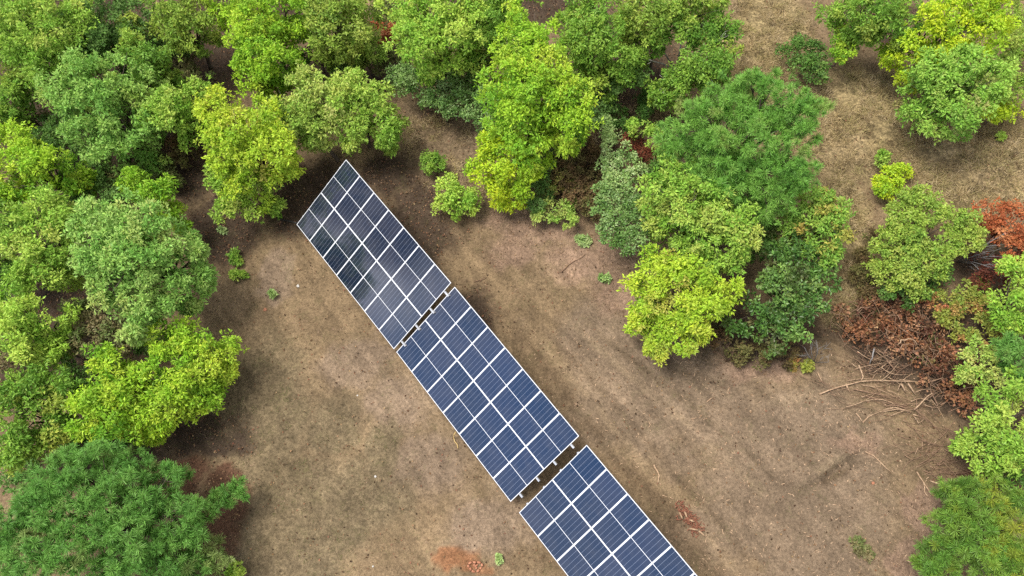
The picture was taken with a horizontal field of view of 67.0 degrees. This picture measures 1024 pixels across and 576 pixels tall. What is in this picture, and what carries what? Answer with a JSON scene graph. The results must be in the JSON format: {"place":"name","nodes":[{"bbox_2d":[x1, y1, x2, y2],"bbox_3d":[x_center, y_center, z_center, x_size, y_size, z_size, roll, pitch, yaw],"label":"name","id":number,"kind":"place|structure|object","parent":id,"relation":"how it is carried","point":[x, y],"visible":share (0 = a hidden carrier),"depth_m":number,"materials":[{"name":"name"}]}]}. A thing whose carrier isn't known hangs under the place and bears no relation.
{"place":"outdoors","nodes":[
{"label":"outdoors","id":0,"kind":"place"},
{"bbox_2d":[0,0,1023,575],"bbox_3d":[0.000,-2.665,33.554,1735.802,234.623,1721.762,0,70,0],"label":"ground","id":1,"kind":"structure","parent":0,"point":[360,342],"depth_m":30.29,"materials":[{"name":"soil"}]},
{"bbox_2d":[0,0,32,91],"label":"broadleaf tree","id":2,"kind":"object","parent":1,"relation":"on","point":[13,73],"visible":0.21,"depth_m":34.32,"materials":[{"name":"green plant"}]},
{"bbox_2d":[0,74,41,127],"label":"broadleaf tree","id":3,"kind":"object","parent":1,"relation":"on","point":[15,93],"visible":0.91,"depth_m":34.71,"materials":[{"name":"green plant"}]},
{"bbox_2d":[0,181,43,284],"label":"broadleaf tree","id":4,"kind":"object","parent":1,"relation":"on","point":[5,207],"visible":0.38,"depth_m":31.32,"materials":[{"name":"green plant"}]},
{"bbox_2d":[0,451,66,494],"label":"shrub","id":5,"kind":"object","parent":1,"relation":"on","point":[8,481],"visible":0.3,"depth_m":29.14,"materials":[{"name":"green plant"}]},
{"bbox_2d":[0,276,83,370],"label":"broadleaf tree","id":6,"kind":"object","parent":1,"relation":"on","point":[26,326],"visible":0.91,"depth_m":29.20,"materials":[{"name":"green plant"}]},
{"bbox_2d":[0,351,87,478],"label":"broadleaf tree","id":7,"kind":"object","parent":1,"relation":"on","point":[21,439],"visible":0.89,"depth_m":28.11,"materials":[{"name":"green plant"}]},
{"bbox_2d":[0,177,93,293],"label":"broadleaf tree","id":8,"kind":"object","parent":1,"relation":"on","point":[50,260],"visible":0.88,"depth_m":30.13,"materials":[{"name":"green plant"}]},
{"bbox_2d":[0,267,94,393],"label":"shrub","id":9,"kind":"object","parent":1,"relation":"on","point":[75,369],"visible":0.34,"depth_m":30.09,"materials":[{"name":"green plant"}]},
{"bbox_2d":[0,117,100,210],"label":"broadleaf tree","id":10,"kind":"object","parent":1,"relation":"on","point":[38,160],"visible":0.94,"depth_m":32.25,"materials":[{"name":"green plant"}]},
{"bbox_2d":[0,0,109,100],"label":"broadleaf tree","id":11,"kind":"object","parent":1,"relation":"on","point":[40,43],"visible":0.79,"depth_m":32.84,"materials":[{"name":"green plant"}]},
{"bbox_2d":[29,111,80,175],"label":"shrub","id":12,"kind":"object","parent":1,"relation":"on","point":[53,122],"visible":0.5,"depth_m":35.15,"materials":[{"name":"green plant"}]},
{"bbox_2d":[42,123,113,174],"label":"shrub","id":13,"kind":"object","parent":1,"relation":"on","point":[73,148],"visible":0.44,"depth_m":34.85,"materials":[{"name":"green plant"}]},
{"bbox_2d":[57,297,135,363],"bbox_3d":[-16.441,1.909,31.077,3.961,2.989,2.480,21,71,7],"label":"shrub","id":14,"kind":"object","parent":1,"relation":"on","point":[96,322],"visible":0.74,"depth_m":30.30,"materials":[{"name":"green plant"}]},
{"bbox_2d":[66,169,126,211],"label":"shrub","id":15,"kind":"object","parent":1,"relation":"on","point":[106,195],"visible":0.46,"depth_m":33.59,"materials":[{"name":"green plant"}]},
{"bbox_2d":[31,45,173,177],"bbox_3d":[-17.436,-7.546,33.838,5.332,5.841,5.919,0,70,0],"label":"broadleaf tree","id":16,"kind":"object","parent":1,"relation":"on","point":[109,95],"visible":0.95,"depth_m":32.27,"materials":[{"name":"green plant"}]},
{"bbox_2d":[65,432,150,463],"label":"shrub","id":17,"kind":"object","parent":1,"relation":"on","point":[126,446],"visible":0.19,"depth_m":29.16,"materials":[{"name":"green plant"}]},
{"bbox_2d":[56,0,162,74],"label":"broadleaf tree","id":18,"kind":"object","parent":1,"relation":"on","point":[98,44],"visible":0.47,"depth_m":34.43,"materials":[{"name":"green plant"}]},
{"bbox_2d":[62,341,166,447],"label":"broadleaf tree","id":19,"kind":"object","parent":1,"relation":"on","point":[120,400],"visible":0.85,"depth_m":27.98,"materials":[{"name":"green plant"}]},
{"bbox_2d":[0,437,235,575],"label":"pine tree","id":20,"kind":"object","parent":1,"relation":"on","point":[130,517],"visible":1,"depth_m":25.59,"materials":[{"name":"green plant"}]},
{"bbox_2d":[59,184,220,349],"bbox_3d":[-14.297,-0.930,30.450,4.732,6.082,6.192,-38,74,-13],"label":"broadleaf tree","id":21,"kind":"object","parent":1,"relation":"on","point":[156,254],"visible":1,"depth_m":28.62,"materials":[{"name":"green plant"}]},
{"bbox_2d":[102,142,186,193],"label":"shrub","id":22,"kind":"object","parent":1,"relation":"on","point":[153,177],"visible":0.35,"depth_m":34.61,"materials":[{"name":"green plant"}]},
{"bbox_2d":[111,10,185,101],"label":"broadleaf tree","id":23,"kind":"object","parent":1,"relation":"on","point":[130,47],"visible":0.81,"depth_m":33.98,"materials":[{"name":"green plant"}]},
{"bbox_2d":[113,165,201,240],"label":"broadleaf tree","id":24,"kind":"object","parent":1,"relation":"on","point":[160,189],"visible":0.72,"depth_m":31.79,"materials":[{"name":"green plant"}]},
{"bbox_2d":[134,73,222,153],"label":"broadleaf tree","id":25,"kind":"object","parent":1,"relation":"on","point":[179,114],"visible":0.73,"depth_m":32.65,"materials":[{"name":"green plant"}]},
{"bbox_2d":[159,132,201,169],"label":"shrub","id":26,"kind":"object","parent":1,"relation":"on","point":[173,143],"visible":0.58,"depth_m":35.11,"materials":[{"name":"green plant"}]},
{"bbox_2d":[139,0,229,69],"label":"broadleaf tree","id":27,"kind":"object","parent":1,"relation":"on","point":[176,18],"visible":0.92,"depth_m":34.64,"materials":[{"name":"green plant"}]},
{"bbox_2d":[161,40,215,90],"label":"shrub","id":28,"kind":"object","parent":1,"relation":"on","point":[187,65],"visible":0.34,"depth_m":36.50,"materials":[{"name":"green plant"}]},
{"bbox_2d":[133,313,250,440],"bbox_3d":[-12.323,3.537,29.642,4.301,3.663,4.784,0,70,0],"label":"broadleaf tree","id":29,"kind":"object","parent":1,"relation":"on","point":[206,386],"visible":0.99,"depth_m":28.87,"materials":[{"name":"green plant"}]},
{"bbox_2d":[206,474,249,510],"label":"pine tree","id":30,"kind":"object","parent":1,"relation":"on","point":[235,492],"visible":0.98,"depth_m":27.89,"materials":[{"name":"green plant"}]},
{"bbox_2d":[202,160,287,225],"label":"broadleaf tree","id":31,"kind":"object","parent":1,"relation":"on","point":[277,206],"visible":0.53,"depth_m":32.47,"materials":[{"name":"green plant"}]},
{"bbox_2d":[191,82,306,216],"bbox_3d":[-10.978,-5.862,33.042,3.953,5.136,5.553,-20,71,-7],"label":"broadleaf tree","id":32,"kind":"object","parent":1,"relation":"on","point":[240,140],"visible":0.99,"depth_m":31.46,"materials":[{"name":"green plant"}]},
{"bbox_2d":[199,0,317,70],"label":"broadleaf tree","id":33,"kind":"object","parent":1,"relation":"on","point":[293,25],"visible":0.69,"depth_m":33.66,"materials":[{"name":"green plant"}]},
{"bbox_2d":[221,13,310,116],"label":"broadleaf tree","id":34,"kind":"object","parent":1,"relation":"on","point":[266,74],"visible":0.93,"depth_m":33.35,"materials":[{"name":"green plant"}]},
{"bbox_2d":[261,59,353,161],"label":"broadleaf tree","id":35,"kind":"object","parent":1,"relation":"on","point":[302,124],"visible":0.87,"depth_m":32.48,"materials":[{"name":"green plant"}]},
{"bbox_2d":[290,35,354,76],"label":"shrub","id":36,"kind":"object","parent":1,"relation":"on","point":[307,61],"visible":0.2,"depth_m":35.83,"materials":[{"name":"green plant"}]},
{"bbox_2d":[301,0,386,74],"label":"broadleaf tree","id":37,"kind":"object","parent":1,"relation":"on","point":[326,22],"visible":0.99,"depth_m":33.72,"materials":[{"name":"green plant"}]},
{"bbox_2d":[335,20,388,75],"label":"broadleaf tree","id":38,"kind":"object","parent":1,"relation":"on","point":[371,49],"visible":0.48,"depth_m":35.45,"materials":[{"name":"green plant"}]},
{"bbox_2d":[324,65,411,158],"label":"broadleaf tree","id":39,"kind":"object","parent":1,"relation":"on","point":[367,98],"visible":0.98,"depth_m":32.58,"materials":[{"name":"green plant"}]},
{"bbox_2d":[297,160,450,348],"bbox_3d":[-5.229,-1.271,32.495,3.820,2.446,7.710,-48,68,16],"label":"solar table","id":40,"kind":"object","parent":1,"relation":"on","point":[391,276],"visible":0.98,"depth_m":31.33,"materials":[{"name":"blue glass"}]},
{"bbox_2d":[337,37,415,77],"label":"shrub","id":41,"kind":"object","parent":1,"relation":"on","point":[392,54],"visible":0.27,"depth_m":36.18,"materials":[{"name":"green plant"}]},
{"bbox_2d":[383,61,478,121],"bbox_3d":[-3.589,-8.994,35.185,4.847,2.783,3.184,14,71,5],"label":"shrub","id":42,"kind":"object","parent":1,"relation":"on","point":[460,91],"visible":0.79,"depth_m":34.40,"materials":[{"name":"green plant"}]},
{"bbox_2d":[419,148,447,175],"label":"sapling","id":43,"kind":"object","parent":1,"relation":"on","point":[432,159],"visible":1,"depth_m":34.21,"materials":[{"name":"green plant"}]},
{"bbox_2d":[373,0,496,91],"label":"broadleaf tree","id":44,"kind":"object","parent":1,"relation":"on","point":[411,28],"visible":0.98,"depth_m":32.27,"materials":[{"name":"green plant"}]},
{"bbox_2d":[430,171,483,222],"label":"shrub","id":45,"kind":"object","parent":1,"relation":"on","point":[470,197],"visible":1,"depth_m":32.92,"materials":[{"name":"green plant"}]},
{"bbox_2d":[444,38,494,92],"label":"shrub","id":46,"kind":"object","parent":1,"relation":"on","point":[468,75],"visible":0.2,"depth_m":34.55,"materials":[{"name":"green plant"}]},
{"bbox_2d":[461,84,503,135],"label":"shrub","id":47,"kind":"object","parent":1,"relation":"on","point":[475,117],"visible":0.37,"depth_m":33.01,"materials":[{"name":"green plant"}]},
{"bbox_2d":[397,287,578,501],"bbox_3d":[-0.583,3.996,29.901,3.726,2.347,7.590,-47,69,16],"label":"solar table","id":48,"kind":"object","parent":1,"relation":"on","point":[515,430],"visible":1,"depth_m":28.78,"materials":[{"name":"blue glass"}]},
{"bbox_2d":[452,0,543,81],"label":"broadleaf tree","id":49,"kind":"object","parent":1,"relation":"on","point":[497,14],"visible":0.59,"depth_m":32.70,"materials":[{"name":"green plant"}]},
{"bbox_2d":[462,129,543,214],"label":"broadleaf tree","id":50,"kind":"object","parent":1,"relation":"on","point":[500,169],"visible":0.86,"depth_m":31.82,"materials":[{"name":"green plant"}]},
{"bbox_2d":[0,0,1023,575],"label":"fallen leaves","id":51,"kind":"object","parent":1,"relation":"on","point":[500,316],"visible":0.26,"depth_m":31.47,"materials":[{"name":"brown plant"}]},
{"bbox_2d":[15,0,1023,575],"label":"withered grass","id":52,"kind":"structure","parent":1,"relation":"on","point":[615,316],"depth_m":31.95,"materials":[{"name":"brown plant"}]},
{"bbox_2d":[473,0,604,182],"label":"broadleaf tree","id":53,"kind":"object","parent":1,"relation":"on","point":[517,104],"visible":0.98,"depth_m":30.37,"materials":[{"name":"green plant"}]},
{"bbox_2d":[530,195,579,230],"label":"shrub","id":54,"kind":"object","parent":1,"relation":"on","point":[563,212],"visible":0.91,"depth_m":32.70,"materials":[{"name":"green plant"}]},
{"bbox_2d":[525,127,589,216],"bbox_3d":[1.695,-5.182,33.784,1.698,1.740,5.034,28,72,10],"label":"shrub","id":55,"kind":"object","parent":1,"relation":"on","point":[536,200],"visible":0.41,"depth_m":33.01,"materials":[{"name":"green plant"}]},
{"bbox_2d":[535,167,580,196],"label":"shrub","id":56,"kind":"object","parent":1,"relation":"on","point":[558,176],"visible":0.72,"depth_m":33.38,"materials":[{"name":"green plant"}]},
{"bbox_2d":[548,135,612,222],"bbox_3d":[2.933,-4.685,33.490,3.054,1.624,4.551,0,70,0],"label":"shrub","id":57,"kind":"object","parent":1,"relation":"on","point":[585,191],"visible":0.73,"depth_m":33.15,"materials":[{"name":"brown plant"}]},
{"bbox_2d":[547,0,639,106],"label":"broadleaf tree","id":58,"kind":"object","parent":1,"relation":"on","point":[578,39],"visible":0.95,"depth_m":32.33,"materials":[{"name":"green plant"}]},
{"bbox_2d":[191,8,1015,575],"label":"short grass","id":59,"kind":"structure","parent":1,"relation":"on","point":[341,422],"depth_m":29.93,"materials":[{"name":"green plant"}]},
{"bbox_2d":[591,87,617,131],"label":"shrub","id":60,"kind":"object","parent":1,"relation":"on","point":[606,108],"visible":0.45,"depth_m":33.94,"materials":[{"name":"green plant"}]},
{"bbox_2d":[592,113,617,146],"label":"shrub","id":61,"kind":"object","parent":1,"relation":"on","point":[608,120],"visible":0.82,"depth_m":33.18,"materials":[{"name":"green plant"}]},
{"bbox_2d":[519,445,696,575],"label":"solar table","id":62,"kind":"object","parent":1,"relation":"on","point":[586,484],"visible":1,"depth_m":26.22,"materials":[{"name":"blue glass"}]},
{"bbox_2d":[587,181,653,256],"bbox_3d":[4.456,-2.622,31.830,2.872,2.712,3.530,0,70,0],"label":"shrub","id":63,"kind":"object","parent":1,"relation":"on","point":[621,239],"visible":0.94,"depth_m":30.95,"materials":[{"name":"green plant"}]},
{"bbox_2d":[594,129,648,196],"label":"shrub","id":64,"kind":"object","parent":1,"relation":"on","point":[609,177],"visible":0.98,"depth_m":32.02,"materials":[{"name":"green plant"}]},
{"bbox_2d":[598,85,657,135],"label":"shrub","id":65,"kind":"object","parent":1,"relation":"on","point":[643,108],"visible":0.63,"depth_m":34.54,"materials":[{"name":"green plant"}]},
{"bbox_2d":[605,12,653,94],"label":"shrub","id":66,"kind":"object","parent":1,"relation":"on","point":[638,82],"visible":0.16,"depth_m":33.59,"materials":[{"name":"green plant"}]},
{"bbox_2d":[618,131,663,174],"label":"shrub","id":67,"kind":"object","parent":1,"relation":"on","point":[636,145],"visible":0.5,"depth_m":33.69,"materials":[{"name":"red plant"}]},
{"bbox_2d":[624,116,666,150],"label":"shrub","id":68,"kind":"object","parent":1,"relation":"on","point":[632,123],"visible":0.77,"depth_m":33.29,"materials":[{"name":"green plant"}]},
{"bbox_2d":[607,0,731,73],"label":"broadleaf tree","id":69,"kind":"object","parent":1,"relation":"on","point":[665,12],"visible":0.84,"depth_m":32.46,"materials":[{"name":"green plant"}]},
{"bbox_2d":[616,242,746,367],"bbox_3d":[5.992,0.834,29.489,4.526,4.008,4.478,31,73,10],"label":"broadleaf tree","id":70,"kind":"object","parent":1,"relation":"on","point":[694,331],"visible":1,"depth_m":28.58,"materials":[{"name":"green plant"}]},
{"bbox_2d":[625,0,745,113],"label":"broadleaf tree","id":71,"kind":"object","parent":1,"relation":"on","point":[686,73],"visible":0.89,"depth_m":32.69,"materials":[{"name":"green plant"}]},
{"bbox_2d":[675,501,704,537],"bbox_3d":[6.409,8.395,28.002,0.742,0.350,1.478,-35,74,-12],"label":"bark pile","id":72,"kind":"object","parent":1,"relation":"on","point":[688,519],"visible":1,"depth_m":28.00,"materials":[{"name":"brown wood"}]},
{"bbox_2d":[634,148,765,276],"bbox_3d":[7.018,-2.440,30.521,3.532,4.656,5.809,-35,74,-12],"label":"broadleaf tree","id":73,"kind":"object","parent":1,"relation":"on","point":[715,229],"visible":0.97,"depth_m":29.24,"materials":[{"name":"green plant"}]},
{"bbox_2d":[644,156,783,263],"bbox_3d":[8.091,-3.289,32.030,6.900,2.343,2.665,38,74,13],"label":"shrub","id":74,"kind":"object","parent":1,"relation":"on","point":[768,236],"visible":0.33,"depth_m":30.88,"materials":[{"name":"green plant"}]},
{"bbox_2d":[528,323,942,575],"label":"wood chips","id":75,"kind":"object","parent":1,"relation":"on","point":[771,453],"visible":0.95,"depth_m":28.96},
{"bbox_2d":[652,66,837,227],"bbox_3d":[8.666,-5.253,30.795,6.451,6.293,5.859,16,71,6],"label":"pine tree","id":76,"kind":"object","parent":1,"relation":"on","point":[708,137],"visible":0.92,"depth_m":29.07,"materials":[{"name":"green plant"}]},
{"bbox_2d":[709,322,803,371],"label":"shrub","id":77,"kind":"object","parent":1,"relation":"on","point":[744,350],"visible":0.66,"depth_m":29.96,"materials":[{"name":"green plant"}]},
{"bbox_2d":[719,230,842,359],"bbox_3d":[10.424,0.217,30.012,3.600,3.224,5.295,31,73,11],"label":"shrub","id":78,"kind":"object","parent":1,"relation":"on","point":[772,320],"visible":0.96,"depth_m":29.10,"materials":[{"name":"green plant"}]},
{"bbox_2d":[774,32,832,84],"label":"shrub","id":79,"kind":"object","parent":1,"relation":"on","point":[805,61],"visible":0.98,"depth_m":34.69,"materials":[{"name":"green plant"}]},
{"bbox_2d":[774,182,857,271],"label":"broadleaf tree","id":80,"kind":"object","parent":1,"relation":"on","point":[827,216],"visible":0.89,"depth_m":29.48,"materials":[{"name":"green plant"}]},
{"bbox_2d":[827,22,860,67],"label":"shrub","id":81,"kind":"object","parent":1,"relation":"on","point":[842,52],"visible":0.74,"depth_m":34.12,"materials":[{"name":"green plant"}]},
{"bbox_2d":[848,534,876,564],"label":"weed","id":82,"kind":"object","parent":1,"relation":"on","point":[869,554],"visible":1,"depth_m":27.12,"materials":[{"name":"green plant"}]},
{"bbox_2d":[847,226,882,303],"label":"shrub","id":83,"kind":"object","parent":1,"relation":"on","point":[857,271],"visible":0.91,"depth_m":31.03,"materials":[{"name":"green plant"}]},
{"bbox_2d":[812,0,927,57],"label":"broadleaf tree","id":84,"kind":"object","parent":1,"relation":"on","point":[874,28],"visible":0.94,"depth_m":32.80,"materials":[{"name":"green plant"}]},
{"bbox_2d":[802,345,966,422],"bbox_3d":[14.187,3.543,29.665,6.101,0.566,3.454,0,70,0],"label":"brush heap","id":85,"kind":"object","parent":1,"relation":"on","point":[873,386],"visible":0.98,"depth_m":29.62,"materials":[{"name":"brown wood"}]},
{"bbox_2d":[871,162,914,200],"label":"shrub","id":86,"kind":"object","parent":1,"relation":"on","point":[883,186],"visible":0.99,"depth_m":32.33,"materials":[{"name":"green plant"}]},
{"bbox_2d":[829,287,959,369],"bbox_3d":[14.820,1.590,30.265,4.926,1.033,3.926,0,70,0],"label":"brush heap","id":87,"kind":"object","parent":1,"relation":"on","point":[866,330],"visible":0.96,"depth_m":30.19,"materials":[{"name":"brown plant"}]},
{"bbox_2d":[876,267,954,312],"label":"shrub","id":88,"kind":"object","parent":1,"relation":"on","point":[888,296],"visible":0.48,"depth_m":30.01,"materials":[{"name":"green plant"}]},
{"bbox_2d":[875,386,976,484],"bbox_3d":[15.182,5.770,28.572,4.330,0.496,3.112,25,72,9],"label":"brush heap","id":89,"kind":"object","parent":1,"relation":"on","point":[946,471],"visible":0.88,"depth_m":28.44,"materials":[{"name":"brown wood"}]},
{"bbox_2d":[861,181,990,302],"bbox_3d":[15.873,-1.552,30.466,3.967,3.060,5.020,39,75,13],"label":"shrub","id":90,"kind":"object","parent":1,"relation":"on","point":[915,249],"visible":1,"depth_m":29.75,"materials":[{"name":"green plant"}]},
{"bbox_2d":[899,327,987,419],"bbox_3d":[16.495,3.203,29.380,3.002,1.132,3.677,0,70,0],"label":"brush heap","id":91,"kind":"object","parent":1,"relation":"on","point":[935,366],"visible":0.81,"depth_m":29.21,"materials":[{"name":"brown plant"}]},
{"bbox_2d":[874,0,1021,94],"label":"broadleaf tree","id":92,"kind":"object","parent":1,"relation":"on","point":[984,16],"visible":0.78,"depth_m":31.56,"materials":[{"name":"green plant"}]},
{"bbox_2d":[911,274,993,318],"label":"shrub","id":93,"kind":"object","parent":1,"relation":"on","point":[957,304],"visible":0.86,"depth_m":29.92,"materials":[{"name":"green plant"}]},
{"bbox_2d":[893,41,1018,145],"bbox_3d":[18.299,-7.665,32.208,4.857,4.875,4.286,0,70,0],"label":"broadleaf tree","id":94,"kind":"object","parent":1,"relation":"on","point":[939,103],"visible":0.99,"depth_m":30.97,"materials":[{"name":"green plant"}]},
{"bbox_2d":[907,472,1023,575],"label":"pine tree","id":95,"kind":"object","parent":1,"relation":"on","point":[958,508],"visible":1,"depth_m":25.31,"materials":[{"name":"green plant"}]},
{"bbox_2d":[932,305,1005,348],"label":"shrub","id":96,"kind":"object","parent":1,"relation":"on","point":[980,317],"visible":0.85,"depth_m":29.64,"materials":[{"name":"green plant"}]},
{"bbox_2d":[951,334,1006,389],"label":"shrub","id":97,"kind":"object","parent":1,"relation":"on","point":[974,371],"visible":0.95,"depth_m":28.33,"materials":[{"name":"green plant"}]},
{"bbox_2d":[947,364,1023,480],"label":"broadleaf tree","id":98,"kind":"object","parent":1,"relation":"on","point":[962,446],"visible":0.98,"depth_m":26.49,"materials":[{"name":"green plant"}]},
{"bbox_2d":[966,222,1023,291],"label":"shrub","id":99,"kind":"object","parent":1,"relation":"on","point":[982,272],"visible":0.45,"depth_m":30.15,"materials":[{"name":"brown plant"}]},
{"bbox_2d":[970,196,1023,276],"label":"shrub","id":100,"kind":"object","parent":1,"relation":"on","point":[1016,240],"visible":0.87,"depth_m":30.29,"materials":[{"name":"red plant"}]},
{"bbox_2d":[979,251,1023,338],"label":"broadleaf tree","id":101,"kind":"object","parent":1,"relation":"on","point":[1011,318],"visible":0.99,"depth_m":28.60,"materials":[{"name":"green plant"}]},
{"bbox_2d":[980,88,1023,125],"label":"shrub","id":102,"kind":"object","parent":1,"relation":"on","point":[1005,109],"visible":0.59,"depth_m":32.81,"materials":[{"name":"green plant"}]},
{"bbox_2d":[984,329,1023,384],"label":"pine tree","id":103,"kind":"object","parent":1,"relation":"on","point":[1008,347],"visible":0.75,"depth_m":27.65,"materials":[{"name":"green plant"}]},
{"bbox_2d":[987,0,1023,45],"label":"shrub","id":104,"kind":"object","parent":1,"relation":"on","point":[1016,5],"visible":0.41,"depth_m":34.85,"materials":[{"name":"green plant"}]},
{"bbox_2d":[997,22,1023,105],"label":"shrub","id":105,"kind":"object","parent":1,"relation":"on","point":[1014,47],"visible":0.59,"depth_m":32.95,"materials":[{"name":"green plant"}]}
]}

